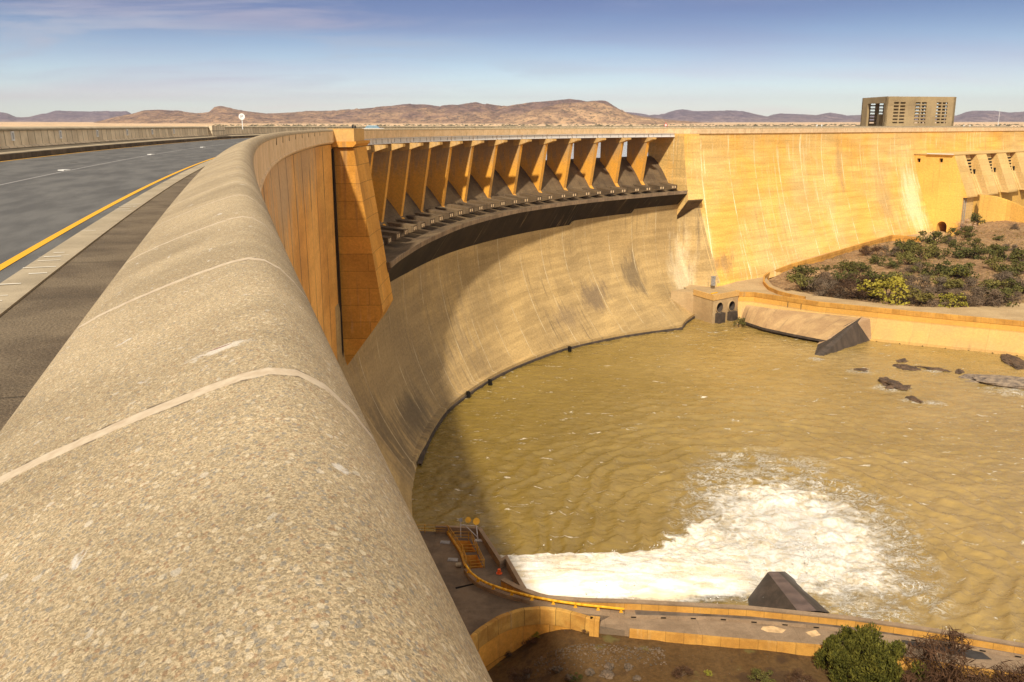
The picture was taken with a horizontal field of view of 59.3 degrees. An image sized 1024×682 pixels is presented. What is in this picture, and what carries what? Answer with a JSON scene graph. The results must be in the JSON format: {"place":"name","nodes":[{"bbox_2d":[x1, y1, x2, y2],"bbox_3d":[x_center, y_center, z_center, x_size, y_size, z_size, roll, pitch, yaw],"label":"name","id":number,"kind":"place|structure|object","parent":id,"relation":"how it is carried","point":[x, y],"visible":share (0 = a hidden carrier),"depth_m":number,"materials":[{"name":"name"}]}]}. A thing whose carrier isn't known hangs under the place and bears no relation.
{"place":"outdoors","nodes":[
{"label":"outdoors","id":0,"kind":"place"},
{"bbox_2d":[0,138,249,282],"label":"road","id":1,"kind":"structure","parent":0,"point":[34,211],"depth_m":27.80,"materials":[{"name":"asphalt"}]},
{"bbox_2d":[0,159,212,315],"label":"kerb","id":2,"kind":"structure","parent":1,"relation":"on","point":[11,295],"depth_m":11.91,"materials":[{"name":"concrete"}]},
{"bbox_2d":[0,157,214,269],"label":"road marking","id":3,"kind":"object","parent":1,"relation":"on","point":[27,251],"visible":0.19,"depth_m":16.07,"materials":[{"name":"yellow paint"}]},
{"bbox_2d":[0,135,258,160],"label":"kerb","id":4,"kind":"structure","parent":1,"relation":"on","point":[18,155],"depth_m":61.71,"materials":[{"name":"concrete"}]},
{"bbox_2d":[94,99,703,123],"bbox_3d":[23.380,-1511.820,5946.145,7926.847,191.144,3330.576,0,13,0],"label":"hills","id":5,"kind":"structure","parent":0,"point":[473,113],"depth_m":5453.66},
{"bbox_2d":[0,109,1023,121],"bbox_3d":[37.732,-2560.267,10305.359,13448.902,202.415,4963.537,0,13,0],"label":"hills","id":6,"kind":"structure","parent":0,"point":[677,115],"depth_m":9400.67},
{"bbox_2d":[0,122,1023,126],"bbox_3d":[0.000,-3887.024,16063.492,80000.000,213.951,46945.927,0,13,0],"label":"distant desert plain","id":7,"kind":"structure","parent":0,"point":[17,124],"depth_m":3704.17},
{"bbox_2d":[212,123,1023,126],"bbox_3d":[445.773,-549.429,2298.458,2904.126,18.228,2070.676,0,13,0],"label":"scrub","id":8,"kind":"object","parent":7,"relation":"on","point":[1008,125],"visible":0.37,"depth_m":2647.54,"materials":[{"name":"plant"}]},
{"bbox_2d":[0,0,1023,116],"label":"sky","id":9,"kind":"structure","parent":0,"point":[648,57],"materials":[{"name":"blue"}]},
{"bbox_2d":[546,142,647,159],"bbox_3d":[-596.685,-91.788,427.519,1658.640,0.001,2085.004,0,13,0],"label":"reservoir","id":10,"kind":"object","parent":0,"point":[624,153],"visible":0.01,"depth_m":368.78,"materials":[{"name":"beige liquid"}]},
{"bbox_2d":[504,101,692,123],"bbox_3d":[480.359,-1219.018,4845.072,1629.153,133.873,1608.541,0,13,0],"label":"hills","id":11,"kind":"structure","parent":0,"point":[588,112],"depth_m":4443.35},
{"bbox_2d":[412,313,1023,642],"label":"water","id":12,"kind":"structure","parent":0,"point":[694,429],"depth_m":144.66,"materials":[{"name":"liquid"}]},
{"bbox_2d":[500,540,744,581],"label":"water jet","id":13,"kind":"object","parent":12,"relation":"on","point":[640,565],"visible":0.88,"depth_m":106.24},
{"bbox_2d":[509,543,751,588],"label":"water jet","id":14,"kind":"object","parent":12,"relation":"on","point":[524,568],"visible":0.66,"depth_m":104.40},
{"bbox_2d":[519,540,758,600],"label":"water jet","id":15,"kind":"object","parent":12,"relation":"on","point":[658,589],"visible":0.38,"depth_m":103.46},
{"bbox_2d":[671,287,739,323],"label":"outlet block","id":16,"kind":"structure","parent":12,"relation":"in","point":[706,305],"depth_m":252.74,"materials":[{"name":"concrete"}]},
{"bbox_2d":[523,507,918,607],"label":"water spray","id":17,"kind":"object","parent":12,"relation":"on","point":[775,561],"visible":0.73,"depth_m":112.79,"materials":[{"name":"liquid"}]},
{"bbox_2d":[501,578,1023,654],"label":"training wall","id":18,"kind":"structure","parent":12,"relation":"in","point":[826,618],"depth_m":87.79,"materials":[{"name":"concrete"}]},
{"bbox_2d":[635,610,1022,658],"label":"walkway","id":19,"kind":"structure","parent":18,"relation":"on","point":[641,612],"depth_m":88.04,"materials":[{"name":"concrete"}]},
{"bbox_2d":[748,571,829,612],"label":"deflector wedge","id":20,"kind":"object","parent":12,"relation":"in","point":[779,590],"visible":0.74,"depth_m":100.35,"materials":[{"name":"black concrete"}]},
{"bbox_2d":[742,305,858,341],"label":"splash apron","id":21,"kind":"object","parent":12,"relation":"in","point":[817,327],"visible":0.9,"depth_m":234.92,"materials":[{"name":"concrete"}]},
{"bbox_2d":[878,377,907,390],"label":"rock","id":22,"kind":"object","parent":12,"relation":"in","point":[885,381],"visible":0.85,"depth_m":189.56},
{"bbox_2d":[892,364,920,370],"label":"rock","id":23,"kind":"object","parent":12,"relation":"in","point":[906,367],"visible":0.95,"depth_m":203.06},
{"bbox_2d":[958,374,1023,388],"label":"rock","id":24,"kind":"object","parent":12,"relation":"in","point":[1006,381],"visible":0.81,"depth_m":190.55,"materials":[{"name":"stone"}]},
{"bbox_2d":[1000,353,1023,369],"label":"rock","id":25,"kind":"object","parent":12,"relation":"in","point":[1015,362],"visible":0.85,"depth_m":207.19,"materials":[{"name":"stone"}]},
{"bbox_2d":[488,629,962,681],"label":"ground","id":26,"kind":"structure","parent":0,"point":[698,660],"depth_m":82.31,"materials":[{"name":"soil"}]},
{"bbox_2d":[507,665,534,681],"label":"bush","id":27,"kind":"object","parent":26,"relation":"on","point":[513,676],"visible":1,"depth_m":82.37,"materials":[{"name":"brown plant"}]},
{"bbox_2d":[420,525,624,650],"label":"outlet platform","id":28,"kind":"structure","parent":26,"relation":"on","point":[476,607],"depth_m":96.29,"materials":[{"name":"concrete"}]},
{"bbox_2d":[447,526,466,565],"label":"handrail","id":29,"kind":"object","parent":28,"relation":"on","point":[458,548],"visible":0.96,"depth_m":101.94,"materials":[{"name":"metal"}]},
{"bbox_2d":[459,517,481,541],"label":"floodlight frame","id":30,"kind":"object","parent":28,"relation":"on","point":[476,521],"visible":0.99,"depth_m":104.20,"materials":[{"name":"white metal"}]},
{"bbox_2d":[464,564,623,616],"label":"guard rail","id":31,"kind":"object","parent":28,"relation":"on","point":[473,578],"visible":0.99,"depth_m":90.16,"materials":[{"name":"metal"}]},
{"bbox_2d":[470,606,599,670],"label":"retaining wall","id":32,"kind":"structure","parent":26,"relation":"on","point":[495,639],"depth_m":86.88,"materials":[{"name":"concrete"}]},
{"bbox_2d":[599,669,614,678],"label":"boulder","id":33,"kind":"object","parent":26,"relation":"on","point":[607,674],"visible":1,"depth_m":79.14,"materials":[{"name":"stone"}]},
{"bbox_2d":[494,630,775,681],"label":"rubble","id":34,"kind":"object","parent":26,"relation":"on","point":[632,651],"visible":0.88,"depth_m":83.26,"materials":[{"name":"stone"}]},
{"bbox_2d":[261,128,1023,514],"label":"dam wall","id":35,"kind":"structure","parent":26,"relation":"on","point":[505,254],"depth_m":225.70,"materials":[{"name":"beige concrete"}]},
{"bbox_2d":[0,167,203,430],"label":"walkway","id":36,"kind":"structure","parent":35,"relation":"on","point":[40,323],"depth_m":8.45,"materials":[{"name":"concrete"}]},
{"bbox_2d":[0,134,263,153],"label":"walkway","id":37,"kind":"structure","parent":35,"relation":"on","point":[6,151],"depth_m":63.02,"materials":[{"name":"concrete"}]},
{"bbox_2d":[0,126,1007,149],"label":"upstream parapet","id":38,"kind":"structure","parent":35,"relation":"on","point":[23,137],"depth_m":81.12,"materials":[{"name":"concrete"}]},
{"bbox_2d":[0,127,1023,681],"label":"downstream parapet","id":39,"kind":"structure","parent":35,"relation":"on","point":[196,481],"depth_m":1.23,"materials":[{"name":"concrete"}]},
{"bbox_2d":[860,96,955,125],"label":"intake tower","id":40,"kind":"structure","parent":35,"relation":"on","point":[899,111],"depth_m":427.28,"materials":[{"name":"concrete"}]},
{"bbox_2d":[671,664,693,677],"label":"bush","id":41,"kind":"object","parent":26,"relation":"on","point":[680,674],"visible":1,"depth_m":79.28,"materials":[{"name":"brown plant"}]},
{"bbox_2d":[748,667,775,681],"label":"bush","id":42,"kind":"object","parent":26,"relation":"on","point":[757,672],"visible":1,"depth_m":78.79,"materials":[{"name":"green plant"}]},
{"bbox_2d":[785,667,819,681],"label":"bush","id":43,"kind":"object","parent":26,"relation":"on","point":[798,676],"visible":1,"depth_m":78.72,"materials":[{"name":"brown plant"}]},
{"bbox_2d":[629,628,1022,681],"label":"kerb wall","id":44,"kind":"structure","parent":26,"relation":"on","point":[805,649],"depth_m":83.88,"materials":[{"name":"concrete"}]},
{"bbox_2d":[813,622,928,681],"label":"bush","id":45,"kind":"object","parent":26,"relation":"on","point":[867,656],"visible":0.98,"depth_m":78.24,"materials":[{"name":"green plant"}]},
{"bbox_2d":[898,662,939,681],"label":"bush","id":46,"kind":"object","parent":26,"relation":"on","point":[911,678],"visible":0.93,"depth_m":76.45,"materials":[{"name":"brown plant"}]},
{"bbox_2d":[901,624,976,681],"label":"bush","id":47,"kind":"object","parent":26,"relation":"on","point":[951,673],"visible":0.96,"depth_m":78.28,"materials":[{"name":"brown plant"}]},
{"bbox_2d":[954,663,1001,681],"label":"bush","id":48,"kind":"object","parent":26,"relation":"on","point":[977,678],"visible":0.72,"depth_m":77.28,"materials":[{"name":"brown plant"}]},
{"bbox_2d":[974,659,1023,681],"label":"bush","id":49,"kind":"object","parent":26,"relation":"on","point":[1003,677],"visible":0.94,"depth_m":77.00,"materials":[{"name":"brown plant"}]},
{"bbox_2d":[600,610,1023,673],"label":"road","id":50,"kind":"structure","parent":0,"point":[721,628],"depth_m":85.79,"materials":[{"name":"concrete"}]},
{"bbox_2d":[761,626,784,632],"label":"road patch","id":51,"kind":"object","parent":50,"relation":"on","point":[773,629],"visible":1,"depth_m":85.94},
{"bbox_2d":[618,615,1023,658],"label":"kerb","id":52,"kind":"structure","parent":50,"relation":"on","point":[793,625],"depth_m":86.69,"materials":[{"name":"concrete"}]},
{"bbox_2d":[902,640,991,659],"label":"road patch","id":53,"kind":"object","parent":50,"relation":"on","point":[976,654],"visible":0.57,"depth_m":82.03,"materials":[{"name":"soil"}]},
{"bbox_2d":[684,231,948,295],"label":"road","id":54,"kind":"structure","parent":0,"point":[754,285],"depth_m":269.44,"materials":[{"name":"concrete"}]},
{"bbox_2d":[914,150,1023,238],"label":"powerhouse","id":55,"kind":"structure","parent":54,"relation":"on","point":[954,185],"depth_m":368.90,"materials":[{"name":"concrete"}]},
{"bbox_2d":[738,292,1023,355],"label":"training wall","id":56,"kind":"structure","parent":0,"point":[963,332],"depth_m":226.27,"materials":[{"name":"concrete"}]},
{"bbox_2d":[815,317,870,355],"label":"deflector wedge","id":57,"kind":"object","parent":56,"relation":"attached to","point":[855,333],"visible":0.86,"depth_m":224.01,"materials":[{"name":"concrete"}]},
{"bbox_2d":[768,220,1023,306],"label":"hillside","id":58,"kind":"structure","parent":0,"point":[781,282],"depth_m":294.56,"materials":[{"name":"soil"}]},
{"bbox_2d":[786,272,815,290],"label":"bush","id":59,"kind":"object","parent":58,"relation":"on","point":[801,282],"visible":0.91,"depth_m":263.36,"materials":[{"name":"green plant"}]},
{"bbox_2d":[785,263,821,281],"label":"bush","id":60,"kind":"object","parent":58,"relation":"on","point":[801,269],"visible":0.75,"depth_m":275.88,"materials":[{"name":"green plant"}]},
{"bbox_2d":[804,276,843,295],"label":"bush","id":61,"kind":"object","parent":58,"relation":"on","point":[818,280],"visible":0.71,"depth_m":260.38,"materials":[{"name":"brown plant"}]},
{"bbox_2d":[815,271,843,285],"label":"bush","id":62,"kind":"object","parent":58,"relation":"on","point":[824,275],"visible":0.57,"depth_m":271.66,"materials":[{"name":"green plant"}]},
{"bbox_2d":[819,280,850,298],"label":"bush","id":63,"kind":"object","parent":58,"relation":"on","point":[831,284],"visible":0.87,"depth_m":255.94,"materials":[{"name":"brown plant"}]},
{"bbox_2d":[763,235,920,298],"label":"hairpin wall","id":64,"kind":"structure","parent":58,"relation":"on","point":[831,255],"depth_m":303.73,"materials":[{"name":"concrete"}]},
{"bbox_2d":[830,259,857,270],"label":"bush","id":65,"kind":"object","parent":58,"relation":"on","point":[844,265],"visible":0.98,"depth_m":287.17,"materials":[{"name":"green plant"}]},
{"bbox_2d":[830,269,860,283],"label":"bush","id":66,"kind":"object","parent":58,"relation":"on","point":[838,275],"visible":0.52,"depth_m":271.05,"materials":[{"name":"green plant"}]},
{"bbox_2d":[828,277,872,299],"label":"bush","id":67,"kind":"object","parent":58,"relation":"on","point":[849,284],"visible":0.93,"depth_m":252.76,"materials":[{"name":"brown plant"}]},
{"bbox_2d":[839,273,872,286],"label":"bush","id":68,"kind":"object","parent":58,"relation":"on","point":[862,279],"visible":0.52,"depth_m":267.77,"materials":[{"name":"green plant"}]},
{"bbox_2d":[851,261,871,272],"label":"bush","id":69,"kind":"object","parent":58,"relation":"on","point":[862,266],"visible":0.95,"depth_m":284.94,"materials":[{"name":"green plant"}]},
{"bbox_2d":[858,245,882,255],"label":"bush","id":70,"kind":"object","parent":58,"relation":"on","point":[868,251],"visible":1,"depth_m":309.14,"materials":[{"name":"brown plant"}]},
{"bbox_2d":[857,270,892,287],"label":"bush","id":71,"kind":"object","parent":58,"relation":"on","point":[874,275],"visible":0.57,"depth_m":264.56,"materials":[{"name":"green plant"}]},
{"bbox_2d":[869,254,887,265],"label":"bush","id":72,"kind":"object","parent":58,"relation":"on","point":[875,259],"visible":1,"depth_m":293.68,"materials":[{"name":"green plant"}]},
{"bbox_2d":[856,274,911,304],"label":"bush","id":73,"kind":"object","parent":58,"relation":"on","point":[898,281],"visible":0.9,"depth_m":247.03,"materials":[{"name":"yellow plant"}]},
{"bbox_2d":[876,244,899,255],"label":"bush","id":74,"kind":"object","parent":58,"relation":"on","point":[888,252],"visible":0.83,"depth_m":308.10,"materials":[{"name":"brown plant"}]},
{"bbox_2d":[882,258,903,268],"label":"bush","id":75,"kind":"object","parent":58,"relation":"on","point":[892,263],"visible":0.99,"depth_m":286.93,"materials":[{"name":"green plant"}]},
{"bbox_2d":[887,286,916,303],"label":"bush","id":76,"kind":"object","parent":58,"relation":"on","point":[907,300],"visible":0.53,"depth_m":245.48,"materials":[{"name":"green plant"}]},
{"bbox_2d":[887,240,921,256],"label":"bush","id":77,"kind":"object","parent":58,"relation":"on","point":[902,247],"visible":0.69,"depth_m":305.62,"materials":[{"name":"green plant"}]},
{"bbox_2d":[894,251,922,264],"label":"bush","id":78,"kind":"object","parent":58,"relation":"on","point":[907,256],"visible":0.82,"depth_m":291.05,"materials":[{"name":"green plant"}]},
{"bbox_2d":[895,274,923,292],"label":"bush","id":79,"kind":"object","parent":58,"relation":"on","point":[909,281],"visible":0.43,"depth_m":261.00,"materials":[{"name":"brown plant"}]},
{"bbox_2d":[899,261,925,272],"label":"bush","id":80,"kind":"object","parent":58,"relation":"on","point":[918,264],"visible":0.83,"depth_m":282.32,"materials":[{"name":"green plant"}]},
{"bbox_2d":[904,288,934,304],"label":"bush","id":81,"kind":"object","parent":58,"relation":"on","point":[922,297],"visible":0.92,"depth_m":242.43,"materials":[{"name":"green plant"}]},
{"bbox_2d":[903,242,936,259],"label":"bush","id":82,"kind":"object","parent":58,"relation":"on","point":[919,248],"visible":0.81,"depth_m":299.50,"materials":[{"name":"green plant"}]},
{"bbox_2d":[818,222,1023,306],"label":"rubble","id":83,"kind":"object","parent":58,"relation":"on","point":[944,253],"visible":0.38,"depth_m":308.99,"materials":[{"name":"stone"}]},
{"bbox_2d":[909,262,945,276],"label":"bush","id":84,"kind":"object","parent":58,"relation":"on","point":[926,269],"visible":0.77,"depth_m":277.89,"materials":[{"name":"green plant"}]},
{"bbox_2d":[911,273,948,292],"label":"bush","id":85,"kind":"object","parent":58,"relation":"on","point":[928,281],"visible":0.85,"depth_m":257.95,"materials":[{"name":"brown plant"}]},
{"bbox_2d":[916,230,949,244],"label":"bush","id":86,"kind":"object","parent":58,"relation":"on","point":[936,234],"visible":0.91,"depth_m":332.67,"materials":[{"name":"green plant"}]},
{"bbox_2d":[922,287,956,306],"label":"bush","id":87,"kind":"object","parent":58,"relation":"on","point":[936,303],"visible":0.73,"depth_m":241.89,"materials":[{"name":"brown plant"}]},
{"bbox_2d":[926,245,952,259],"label":"bush","id":88,"kind":"object","parent":58,"relation":"on","point":[937,254],"visible":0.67,"depth_m":302.68,"materials":[{"name":"green plant"}]},
{"bbox_2d":[929,264,957,275],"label":"bush","id":89,"kind":"object","parent":58,"relation":"on","point":[943,269],"visible":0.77,"depth_m":275.27,"materials":[{"name":"green plant"}]},
{"bbox_2d":[929,273,965,290],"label":"bush","id":90,"kind":"object","parent":58,"relation":"on","point":[954,283],"visible":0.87,"depth_m":257.11,"materials":[{"name":"green plant"}]},
{"bbox_2d":[935,293,968,307],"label":"bush","id":91,"kind":"object","parent":58,"relation":"on","point":[950,296],"visible":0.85,"depth_m":240.17,"materials":[{"name":"yellow plant"}]},
{"bbox_2d":[941,259,979,278],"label":"bush","id":92,"kind":"object","parent":58,"relation":"on","point":[961,268],"visible":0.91,"depth_m":269.88,"materials":[{"name":"green plant"}]},
{"bbox_2d":[952,276,979,290],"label":"bush","id":93,"kind":"object","parent":58,"relation":"on","point":[970,282],"visible":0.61,"depth_m":259.64,"materials":[{"name":"brown plant"}]},
{"bbox_2d":[951,245,981,258],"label":"bush","id":94,"kind":"object","parent":58,"relation":"on","point":[964,252],"visible":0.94,"depth_m":299.57,"materials":[{"name":"green plant"}]},
{"bbox_2d":[952,287,984,305],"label":"bush","id":95,"kind":"object","parent":58,"relation":"on","point":[975,292],"visible":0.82,"depth_m":242.19,"materials":[{"name":"brown plant"}]},
{"bbox_2d":[965,238,985,246],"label":"bush","id":96,"kind":"object","parent":58,"relation":"on","point":[975,241],"visible":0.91,"depth_m":320.12,"materials":[{"name":"green plant"}]},
{"bbox_2d":[955,284,1006,306],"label":"bush","id":97,"kind":"object","parent":58,"relation":"on","point":[995,294],"visible":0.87,"depth_m":240.47,"materials":[{"name":"brown plant"}]},
{"bbox_2d":[968,246,995,259],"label":"bush","id":98,"kind":"object","parent":58,"relation":"on","point":[981,251],"visible":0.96,"depth_m":296.49,"materials":[{"name":"green plant"}]},
{"bbox_2d":[970,279,1010,292],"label":"bush","id":99,"kind":"object","parent":58,"relation":"on","point":[997,282],"visible":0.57,"depth_m":256.16,"materials":[{"name":"green plant"}]},
{"bbox_2d":[979,243,1001,254],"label":"bush","id":100,"kind":"object","parent":58,"relation":"on","point":[996,249],"visible":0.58,"depth_m":302.85,"materials":[{"name":"green plant"}]},
{"bbox_2d":[982,257,1008,271],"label":"bush","id":101,"kind":"object","parent":58,"relation":"on","point":[990,262],"visible":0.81,"depth_m":279.12,"materials":[{"name":"green plant"}]},
{"bbox_2d":[981,283,1019,306],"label":"bush","id":102,"kind":"object","parent":58,"relation":"on","point":[1005,290],"visible":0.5,"depth_m":242.74,"materials":[{"name":"green plant"}]},
{"bbox_2d":[978,194,1023,225],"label":"access ramp","id":103,"kind":"structure","parent":58,"relation":"on","point":[994,208],"depth_m":364.53,"materials":[{"name":"concrete"}]},
{"bbox_2d":[987,245,1023,259],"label":"bush","id":104,"kind":"object","parent":58,"relation":"on","point":[1003,253],"visible":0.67,"depth_m":291.88,"materials":[{"name":"green plant"}]},
{"bbox_2d":[988,269,1023,289],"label":"bush","id":105,"kind":"object","parent":58,"relation":"on","point":[1005,275],"visible":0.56,"depth_m":260.40,"materials":[{"name":"brown plant"}]},
{"bbox_2d":[1001,277,1023,292],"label":"bush","id":106,"kind":"object","parent":58,"relation":"on","point":[1015,285],"visible":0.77,"depth_m":255.36,"materials":[{"name":"green plant"}]},
{"bbox_2d":[1002,291,1023,302],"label":"bush","id":107,"kind":"object","parent":58,"relation":"on","point":[1013,297],"visible":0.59,"depth_m":245.83,"materials":[{"name":"brown plant"}]},
{"bbox_2d":[1007,261,1023,276],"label":"bush","id":108,"kind":"object","parent":58,"relation":"on","point":[1018,267],"visible":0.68,"depth_m":272.89,"materials":[{"name":"green plant"}]},
{"bbox_2d":[1010,249,1023,264],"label":"bush","id":109,"kind":"object","parent":58,"relation":"on","point":[1019,256],"visible":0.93,"depth_m":287.68,"materials":[{"name":"green plant"}]},
{"bbox_2d":[788,290,1023,320],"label":"road","id":110,"kind":"structure","parent":0,"point":[1015,312],"depth_m":237.67,"materials":[{"name":"concrete"}]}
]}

